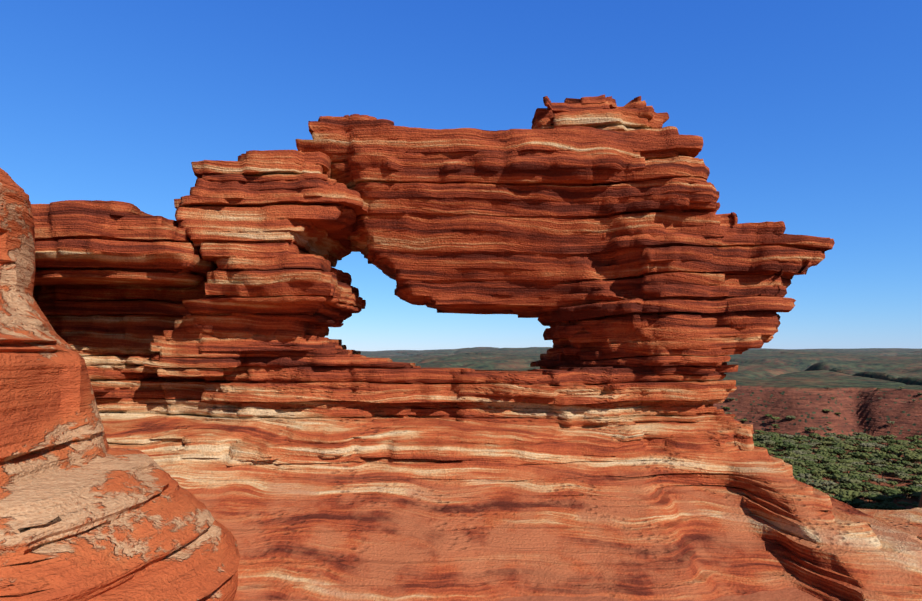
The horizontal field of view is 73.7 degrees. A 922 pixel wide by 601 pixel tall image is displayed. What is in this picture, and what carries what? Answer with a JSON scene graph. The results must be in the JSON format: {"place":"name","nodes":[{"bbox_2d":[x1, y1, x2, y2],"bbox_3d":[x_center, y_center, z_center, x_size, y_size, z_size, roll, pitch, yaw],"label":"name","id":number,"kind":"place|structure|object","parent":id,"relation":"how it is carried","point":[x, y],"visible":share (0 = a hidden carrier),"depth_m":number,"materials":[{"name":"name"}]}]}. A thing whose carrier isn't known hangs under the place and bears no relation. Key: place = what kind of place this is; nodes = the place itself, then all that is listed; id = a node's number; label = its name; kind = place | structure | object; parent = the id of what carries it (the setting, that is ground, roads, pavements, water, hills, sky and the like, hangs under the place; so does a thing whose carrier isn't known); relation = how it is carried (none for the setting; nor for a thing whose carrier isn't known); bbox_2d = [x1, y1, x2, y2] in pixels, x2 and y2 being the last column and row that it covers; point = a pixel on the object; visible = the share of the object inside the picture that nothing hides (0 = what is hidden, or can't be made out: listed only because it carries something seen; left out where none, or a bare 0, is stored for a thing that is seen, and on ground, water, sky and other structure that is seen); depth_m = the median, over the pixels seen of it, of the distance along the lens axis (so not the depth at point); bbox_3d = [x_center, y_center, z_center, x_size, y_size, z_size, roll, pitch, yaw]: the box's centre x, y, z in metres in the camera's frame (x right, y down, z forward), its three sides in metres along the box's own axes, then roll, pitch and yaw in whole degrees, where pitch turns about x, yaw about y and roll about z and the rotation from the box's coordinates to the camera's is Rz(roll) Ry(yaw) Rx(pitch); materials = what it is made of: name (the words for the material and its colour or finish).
{"place":"outdoors","nodes":[
{"label":"outdoors","id":0,"kind":"place"},
{"bbox_2d":[0,0,921,350],"label":"sky","id":1,"kind":"structure","parent":0,"point":[807,114],"materials":[{"name":"blue"}]},
{"bbox_2d":[234,347,921,600],"bbox_3d":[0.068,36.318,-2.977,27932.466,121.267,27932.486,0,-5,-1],"label":"ground terrain","id":2,"kind":"structure","parent":0,"point":[781,384],"depth_m":738.97,"materials":[{"name":"brown soil"}]},
{"bbox_2d":[0,168,239,600],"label":"rock outcrop","id":3,"kind":"object","parent":2,"relation":"on","point":[87,513],"visible":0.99,"depth_m":3.95,"materials":[{"name":"red stone"}]},
{"bbox_2d":[33,264,921,600],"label":"rock wall","id":4,"kind":"structure","parent":2,"relation":"on","point":[309,466],"depth_m":5.63,"materials":[{"name":"red stone"}]},
{"bbox_2d":[31,200,215,286],"bbox_3d":[-4.701,-0.544,6.165,4.401,0.748,1.261,0,-5,-1],"label":"rock ledge","id":5,"kind":"object","parent":4,"relation":"on","point":[88,242],"visible":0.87,"depth_m":5.70,"materials":[{"name":"red stone"}]},
{"bbox_2d":[143,150,368,375],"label":"rock pillar","id":6,"kind":"structure","parent":4,"relation":"on","point":[266,230],"depth_m":5.88,"materials":[{"name":"red stone"}]},
{"bbox_2d":[296,114,834,373],"bbox_3d":[1.026,-0.454,7.024,5.669,2.676,2.308,0,-5,-1],"label":"arch rock","id":7,"kind":"object","parent":4,"relation":"on","point":[591,247],"visible":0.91,"depth_m":6.24,"materials":[{"name":"red stone"}]},
{"bbox_2d":[531,95,668,130],"bbox_3d":[1.507,-1.911,7.149,1.482,0.510,1.646,0,-5,-1],"label":"cap rock","id":8,"kind":"object","parent":7,"relation":"on","point":[602,112],"visible":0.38,"depth_m":6.46,"materials":[{"name":"red stone"}]},
{"bbox_2d":[754,442,765,446],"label":"valley tree","id":9,"kind":"object","parent":2,"relation":"on","point":[757,444],"visible":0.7,"depth_m":557.31,"materials":[{"name":"green plant"}]},
{"bbox_2d":[758,435,770,439],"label":"valley tree","id":10,"kind":"object","parent":2,"relation":"on","point":[765,436],"visible":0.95,"depth_m":599.89,"materials":[{"name":"green plant"}]},
{"bbox_2d":[760,440,774,446],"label":"valley tree","id":11,"kind":"object","parent":2,"relation":"on","point":[769,442],"visible":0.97,"depth_m":567.95,"materials":[{"name":"green plant"}]},
{"bbox_2d":[770,417,780,423],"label":"valley tree","id":12,"kind":"object","parent":2,"relation":"on","point":[775,419],"visible":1,"depth_m":676.95,"materials":[{"name":"green plant"}]},
{"bbox_2d":[780,434,793,438],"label":"valley tree","id":13,"kind":"object","parent":2,"relation":"on","point":[787,436],"visible":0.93,"depth_m":608.57,"materials":[{"name":"green plant"}]},
{"bbox_2d":[782,458,794,462],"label":"valley tree","id":14,"kind":"object","parent":2,"relation":"on","point":[787,460],"visible":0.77,"depth_m":486.85,"materials":[{"name":"green plant"}]},
{"bbox_2d":[783,451,794,456],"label":"valley tree","id":15,"kind":"object","parent":2,"relation":"on","point":[787,453],"visible":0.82,"depth_m":521.22,"materials":[{"name":"green plant"}]},
{"bbox_2d":[782,443,796,447],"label":"valley tree","id":16,"kind":"object","parent":2,"relation":"on","point":[790,445],"visible":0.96,"depth_m":542.92,"materials":[{"name":"green plant"}]},
{"bbox_2d":[782,440,796,442],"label":"valley tree","id":17,"kind":"object","parent":2,"relation":"on","point":[792,441],"visible":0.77,"depth_m":581.14,"materials":[{"name":"green plant"}]},
{"bbox_2d":[786,415,795,420],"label":"valley tree","id":18,"kind":"object","parent":2,"relation":"on","point":[791,417],"visible":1,"depth_m":671.63,"materials":[{"name":"green plant"}]},
{"bbox_2d":[787,453,803,457],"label":"valley tree","id":19,"kind":"object","parent":2,"relation":"on","point":[794,455],"visible":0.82,"depth_m":503.55,"materials":[{"name":"green plant"}]},
{"bbox_2d":[788,461,804,466],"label":"valley tree","id":20,"kind":"object","parent":2,"relation":"on","point":[797,463],"visible":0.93,"depth_m":469.32,"materials":[{"name":"green plant"}]},
{"bbox_2d":[793,437,803,443],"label":"valley tree","id":21,"kind":"object","parent":2,"relation":"on","point":[797,438],"visible":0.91,"depth_m":601.11,"materials":[{"name":"green plant"}]},
{"bbox_2d":[792,450,806,454],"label":"valley tree","id":22,"kind":"object","parent":2,"relation":"on","point":[798,452],"visible":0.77,"depth_m":520.00,"materials":[{"name":"green plant"}]},
{"bbox_2d":[793,435,806,441],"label":"valley tree","id":23,"kind":"object","parent":2,"relation":"on","point":[799,436],"visible":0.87,"depth_m":606.27,"materials":[{"name":"green plant"}]},
{"bbox_2d":[794,477,807,481],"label":"valley tree","id":24,"kind":"object","parent":2,"relation":"on","point":[800,479],"visible":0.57,"depth_m":410.93,"materials":[{"name":"green plant"}]},
{"bbox_2d":[797,473,811,478],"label":"valley tree","id":25,"kind":"object","parent":2,"relation":"on","point":[806,475],"visible":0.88,"depth_m":422.35,"materials":[{"name":"green plant"}]},
{"bbox_2d":[797,456,812,461],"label":"valley tree","id":26,"kind":"object","parent":2,"relation":"on","point":[804,457],"visible":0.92,"depth_m":496.54,"materials":[{"name":"green plant"}]},
{"bbox_2d":[805,469,815,473],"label":"valley tree","id":27,"kind":"object","parent":2,"relation":"on","point":[810,471],"visible":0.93,"depth_m":446.29,"materials":[{"name":"green plant"}]},
{"bbox_2d":[805,481,821,486],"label":"valley tree","id":28,"kind":"object","parent":2,"relation":"on","point":[814,484],"visible":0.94,"depth_m":394.05,"materials":[{"name":"green plant"}]},
{"bbox_2d":[807,427,820,431],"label":"valley tree","id":29,"kind":"object","parent":2,"relation":"on","point":[813,428],"visible":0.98,"depth_m":640.21,"materials":[{"name":"green plant"}]},
{"bbox_2d":[809,476,821,479],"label":"valley tree","id":30,"kind":"object","parent":2,"relation":"on","point":[816,477],"visible":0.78,"depth_m":421.50,"materials":[{"name":"green plant"}]},
{"bbox_2d":[808,464,825,468],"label":"valley tree","id":31,"kind":"object","parent":2,"relation":"on","point":[820,466],"visible":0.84,"depth_m":466.06,"materials":[{"name":"green plant"}]},
{"bbox_2d":[811,448,825,451],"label":"valley tree","id":32,"kind":"object","parent":2,"relation":"on","point":[818,449],"visible":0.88,"depth_m":526.87,"materials":[{"name":"green plant"}]},
{"bbox_2d":[813,469,826,473],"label":"valley tree","id":33,"kind":"object","parent":2,"relation":"on","point":[819,471],"visible":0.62,"depth_m":449.02,"materials":[{"name":"green plant"}]},
{"bbox_2d":[813,479,827,488],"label":"valley tree","id":34,"kind":"object","parent":2,"relation":"on","point":[819,481],"visible":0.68,"depth_m":407.24,"materials":[{"name":"green plant"}]},
{"bbox_2d":[814,473,826,479],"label":"valley tree","id":35,"kind":"object","parent":2,"relation":"on","point":[821,474],"visible":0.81,"depth_m":436.48,"materials":[{"name":"green plant"}]},
{"bbox_2d":[820,485,834,494],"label":"valley tree","id":36,"kind":"object","parent":2,"relation":"on","point":[827,487],"visible":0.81,"depth_m":388.02,"materials":[{"name":"green plant"}]},
{"bbox_2d":[821,436,833,440],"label":"valley tree","id":37,"kind":"object","parent":2,"relation":"on","point":[826,438],"visible":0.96,"depth_m":590.91,"materials":[{"name":"green plant"}]},
{"bbox_2d":[820,459,835,462],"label":"valley tree","id":38,"kind":"object","parent":2,"relation":"on","point":[829,460],"visible":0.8,"depth_m":484.86,"materials":[{"name":"green plant"}]},
{"bbox_2d":[821,481,837,485],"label":"valley tree","id":39,"kind":"object","parent":2,"relation":"on","point":[826,483],"visible":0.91,"depth_m":401.08,"materials":[{"name":"green plant"}]},
{"bbox_2d":[824,433,836,435],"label":"valley tree","id":40,"kind":"object","parent":2,"relation":"on","point":[831,434],"visible":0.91,"depth_m":622.54,"materials":[{"name":"green plant"}]},
{"bbox_2d":[826,468,839,474],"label":"valley tree","id":41,"kind":"object","parent":2,"relation":"on","point":[831,470],"visible":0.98,"depth_m":450.51,"materials":[{"name":"green plant"}]},
{"bbox_2d":[827,488,846,495],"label":"valley tree","id":42,"kind":"object","parent":2,"relation":"on","point":[834,491],"visible":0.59,"depth_m":374.48,"materials":[{"name":"green plant"}]},
{"bbox_2d":[831,474,847,479],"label":"valley tree","id":43,"kind":"object","parent":2,"relation":"on","point":[836,476],"visible":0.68,"depth_m":421.45,"materials":[{"name":"green plant"}]},
{"bbox_2d":[832,496,846,502],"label":"valley tree","id":44,"kind":"object","parent":2,"relation":"on","point":[840,498],"visible":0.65,"depth_m":355.45,"materials":[{"name":"green plant"}]},
{"bbox_2d":[833,449,845,454],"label":"valley tree","id":45,"kind":"object","parent":2,"relation":"on","point":[840,451],"visible":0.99,"depth_m":517.72,"materials":[{"name":"green plant"}]},
{"bbox_2d":[830,464,848,469],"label":"valley tree","id":46,"kind":"object","parent":2,"relation":"on","point":[839,466],"visible":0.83,"depth_m":457.07,"materials":[{"name":"green plant"}]},
{"bbox_2d":[837,459,852,462],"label":"valley tree","id":47,"kind":"object","parent":2,"relation":"on","point":[845,461],"visible":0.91,"depth_m":483.16,"materials":[{"name":"green plant"}]},
{"bbox_2d":[839,454,850,457],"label":"valley tree","id":48,"kind":"object","parent":2,"relation":"on","point":[844,456],"visible":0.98,"depth_m":501.81,"materials":[{"name":"green plant"}]},
{"bbox_2d":[838,463,853,466],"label":"valley tree","id":49,"kind":"object","parent":2,"relation":"on","point":[846,464],"visible":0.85,"depth_m":472.64,"materials":[{"name":"green plant"}]},
{"bbox_2d":[839,435,853,438],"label":"valley tree","id":50,"kind":"object","parent":2,"relation":"on","point":[846,436],"visible":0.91,"depth_m":599.74,"materials":[{"name":"green plant"}]},
{"bbox_2d":[836,490,861,498],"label":"valley tree","id":51,"kind":"object","parent":2,"relation":"on","point":[849,494],"visible":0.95,"depth_m":356.97,"materials":[{"name":"green plant"}]},
{"bbox_2d":[838,477,861,487],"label":"valley tree","id":52,"kind":"object","parent":2,"relation":"on","point":[848,480],"visible":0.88,"depth_m":400.07,"materials":[{"name":"green plant"}]},
{"bbox_2d":[842,445,857,451],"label":"valley tree","id":53,"kind":"object","parent":2,"relation":"on","point":[849,448],"visible":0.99,"depth_m":533.01,"materials":[{"name":"green plant"}]},
{"bbox_2d":[844,440,855,444],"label":"valley tree","id":54,"kind":"object","parent":2,"relation":"on","point":[849,442],"visible":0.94,"depth_m":566.65,"materials":[{"name":"green plant"}]},
{"bbox_2d":[838,483,863,489],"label":"valley tree","id":55,"kind":"object","parent":2,"relation":"on","point":[848,485],"visible":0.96,"depth_m":392.33,"materials":[{"name":"green plant"}]},
{"bbox_2d":[846,498,865,507],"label":"valley tree","id":56,"kind":"object","parent":2,"relation":"on","point":[853,502],"visible":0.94,"depth_m":347.85,"materials":[{"name":"green plant"}]},
{"bbox_2d":[851,475,867,481],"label":"valley tree","id":57,"kind":"object","parent":2,"relation":"on","point":[859,477],"visible":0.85,"depth_m":422.88,"materials":[{"name":"green plant"}]},
{"bbox_2d":[852,440,866,444],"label":"valley tree","id":58,"kind":"object","parent":2,"relation":"on","point":[859,442],"visible":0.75,"depth_m":569.87,"materials":[{"name":"green plant"}]},
{"bbox_2d":[851,472,870,480],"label":"valley tree","id":59,"kind":"object","parent":2,"relation":"on","point":[860,473],"visible":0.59,"depth_m":440.67,"materials":[{"name":"green plant"}]},
{"bbox_2d":[853,452,869,459],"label":"valley tree","id":60,"kind":"object","parent":2,"relation":"on","point":[855,453],"visible":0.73,"depth_m":508.33,"materials":[{"name":"green plant"}]},
{"bbox_2d":[855,467,868,472],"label":"valley tree","id":61,"kind":"object","parent":2,"relation":"on","point":[863,469],"visible":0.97,"depth_m":453.47,"materials":[{"name":"green plant"}]},
{"bbox_2d":[857,436,869,440],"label":"valley tree","id":62,"kind":"object","parent":2,"relation":"on","point":[862,438],"visible":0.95,"depth_m":580.05,"materials":[{"name":"green plant"}]},
{"bbox_2d":[855,453,872,459],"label":"valley tree","id":63,"kind":"object","parent":2,"relation":"on","point":[865,455],"visible":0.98,"depth_m":500.49,"materials":[{"name":"green plant"}]},
{"bbox_2d":[857,482,870,490],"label":"valley tree","id":64,"kind":"object","parent":2,"relation":"on","point":[862,484],"visible":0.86,"depth_m":397.62,"materials":[{"name":"green plant"}]},
{"bbox_2d":[859,493,870,502],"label":"valley tree","id":65,"kind":"object","parent":2,"relation":"on","point":[865,495],"visible":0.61,"depth_m":372.06,"materials":[{"name":"green plant"}]},
{"bbox_2d":[858,473,873,481],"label":"valley tree","id":66,"kind":"object","parent":2,"relation":"on","point":[867,475],"visible":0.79,"depth_m":433.03,"materials":[{"name":"green plant"}]},
{"bbox_2d":[860,442,872,447],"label":"valley tree","id":67,"kind":"object","parent":2,"relation":"on","point":[869,445],"visible":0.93,"depth_m":551.71,"materials":[{"name":"green plant"}]},
{"bbox_2d":[863,491,882,494],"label":"valley tree","id":68,"kind":"object","parent":2,"relation":"on","point":[873,492],"visible":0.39,"depth_m":381.18,"materials":[{"name":"green plant"}]},
{"bbox_2d":[866,442,881,449],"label":"valley tree","id":69,"kind":"object","parent":2,"relation":"on","point":[877,445],"visible":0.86,"depth_m":551.04,"materials":[{"name":"green plant"}]},
{"bbox_2d":[864,484,887,491],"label":"valley tree","id":70,"kind":"object","parent":2,"relation":"on","point":[872,487],"visible":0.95,"depth_m":386.15,"materials":[{"name":"green plant"}]},
{"bbox_2d":[865,502,887,508],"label":"valley tree","id":71,"kind":"object","parent":2,"relation":"on","point":[877,505],"visible":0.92,"depth_m":338.74,"materials":[{"name":"green plant"}]},
{"bbox_2d":[867,459,885,464],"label":"valley tree","id":72,"kind":"object","parent":2,"relation":"on","point":[875,461],"visible":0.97,"depth_m":483.41,"materials":[{"name":"green plant"}]},
{"bbox_2d":[869,437,883,439],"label":"valley tree","id":73,"kind":"object","parent":2,"relation":"on","point":[875,438],"visible":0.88,"depth_m":587.23,"materials":[{"name":"green plant"}]},
{"bbox_2d":[871,478,886,484],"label":"valley tree","id":74,"kind":"object","parent":2,"relation":"on","point":[879,480],"visible":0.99,"depth_m":420.45,"materials":[{"name":"green plant"}]},
{"bbox_2d":[868,494,893,503],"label":"valley tree","id":75,"kind":"object","parent":2,"relation":"on","point":[872,497],"visible":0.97,"depth_m":362.28,"materials":[{"name":"green plant"}]},
{"bbox_2d":[871,467,893,478],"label":"valley tree","id":76,"kind":"object","parent":2,"relation":"on","point":[884,470],"visible":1,"depth_m":442.18,"materials":[{"name":"green plant"}]},
{"bbox_2d":[877,453,897,459],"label":"valley tree","id":77,"kind":"object","parent":2,"relation":"on","point":[883,455],"visible":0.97,"depth_m":495.60,"materials":[{"name":"green plant"}]},
{"bbox_2d":[880,447,897,453],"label":"valley tree","id":78,"kind":"object","parent":2,"relation":"on","point":[890,449],"visible":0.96,"depth_m":526.63,"materials":[{"name":"green plant"}]},
{"bbox_2d":[882,434,896,438],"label":"valley tree","id":79,"kind":"object","parent":2,"relation":"on","point":[890,436],"visible":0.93,"depth_m":594.43,"materials":[{"name":"green plant"}]},
{"bbox_2d":[882,489,899,494],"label":"valley tree","id":80,"kind":"object","parent":2,"relation":"on","point":[892,491],"visible":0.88,"depth_m":381.77,"materials":[{"name":"green plant"}]},
{"bbox_2d":[887,481,898,487],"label":"valley tree","id":81,"kind":"object","parent":2,"relation":"on","point":[892,483],"visible":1,"depth_m":416.45,"materials":[{"name":"green plant"}]},
{"bbox_2d":[884,465,902,474],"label":"valley tree","id":82,"kind":"object","parent":2,"relation":"on","point":[892,467],"visible":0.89,"depth_m":457.14,"materials":[{"name":"green plant"}]},
{"bbox_2d":[887,505,905,509],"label":"valley tree","id":83,"kind":"object","parent":2,"relation":"on","point":[892,507],"visible":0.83,"depth_m":337.86,"materials":[{"name":"green plant"}]},
{"bbox_2d":[886,494,906,501],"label":"valley tree","id":84,"kind":"object","parent":2,"relation":"on","point":[895,496],"visible":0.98,"depth_m":370.41,"materials":[{"name":"green plant"}]},
{"bbox_2d":[890,463,905,466],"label":"valley tree","id":85,"kind":"object","parent":2,"relation":"on","point":[898,464],"visible":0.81,"depth_m":476.56,"materials":[{"name":"green plant"}]},
{"bbox_2d":[890,439,906,444],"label":"valley tree","id":86,"kind":"object","parent":2,"relation":"on","point":[893,441],"visible":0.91,"depth_m":572.60,"materials":[{"name":"green plant"}]},
{"bbox_2d":[895,472,908,480],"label":"valley tree","id":87,"kind":"object","parent":2,"relation":"on","point":[902,474],"visible":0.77,"depth_m":437.51,"materials":[{"name":"green plant"}]},
{"bbox_2d":[896,460,908,463],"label":"valley tree","id":88,"kind":"object","parent":2,"relation":"on","point":[900,461],"visible":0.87,"depth_m":486.40,"materials":[{"name":"green plant"}]},
{"bbox_2d":[896,457,908,464],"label":"valley tree","id":89,"kind":"object","parent":2,"relation":"on","point":[901,458],"visible":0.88,"depth_m":496.96,"materials":[{"name":"green plant"}]},
{"bbox_2d":[897,501,911,507],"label":"valley tree","id":90,"kind":"object","parent":2,"relation":"on","point":[905,504],"visible":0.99,"depth_m":353.23,"materials":[{"name":"green plant"}]},
{"bbox_2d":[898,475,911,483],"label":"valley tree","id":91,"kind":"object","parent":2,"relation":"on","point":[904,477],"visible":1,"depth_m":430.00,"materials":[{"name":"green plant"}]},
{"bbox_2d":[900,450,916,453],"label":"valley tree","id":92,"kind":"object","parent":2,"relation":"on","point":[907,452],"visible":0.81,"depth_m":514.73,"materials":[{"name":"green plant"}]},
{"bbox_2d":[902,491,914,496],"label":"valley tree","id":93,"kind":"object","parent":2,"relation":"on","point":[906,493],"visible":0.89,"depth_m":388.23,"materials":[{"name":"green plant"}]},
{"bbox_2d":[900,486,918,496],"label":"valley tree","id":94,"kind":"object","parent":2,"relation":"on","point":[907,489],"visible":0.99,"depth_m":387.78,"materials":[{"name":"green plant"}]},
{"bbox_2d":[903,445,916,449],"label":"valley tree","id":95,"kind":"object","parent":2,"relation":"on","point":[910,447],"visible":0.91,"depth_m":547.06,"materials":[{"name":"green plant"}]},
{"bbox_2d":[905,437,916,441],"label":"valley tree","id":96,"kind":"object","parent":2,"relation":"on","point":[912,438],"visible":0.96,"depth_m":597.82,"materials":[{"name":"green plant"}]},
{"bbox_2d":[903,453,921,462],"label":"valley tree","id":97,"kind":"object","parent":2,"relation":"on","point":[910,454],"visible":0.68,"depth_m":497.58,"materials":[{"name":"green plant"}]},
{"bbox_2d":[904,462,921,467],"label":"valley tree","id":98,"kind":"object","parent":2,"relation":"on","point":[913,464],"visible":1,"depth_m":471.51,"materials":[{"name":"green plant"}]},
{"bbox_2d":[906,455,921,462],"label":"valley tree","id":99,"kind":"object","parent":2,"relation":"on","point":[916,458],"visible":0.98,"depth_m":490.83,"materials":[{"name":"green plant"}]},
{"bbox_2d":[906,468,921,474],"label":"valley tree","id":100,"kind":"object","parent":2,"relation":"on","point":[915,470],"visible":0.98,"depth_m":451.27,"materials":[{"name":"green plant"}]},
{"bbox_2d":[909,485,921,489],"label":"valley tree","id":101,"kind":"object","parent":2,"relation":"on","point":[919,487],"visible":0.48,"depth_m":396.18,"materials":[{"name":"green plant"}]},
{"bbox_2d":[912,480,921,483],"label":"valley tree","id":102,"kind":"object","parent":2,"relation":"on","point":[916,482],"visible":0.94,"depth_m":420.21,"materials":[{"name":"green plant"}]}
]}

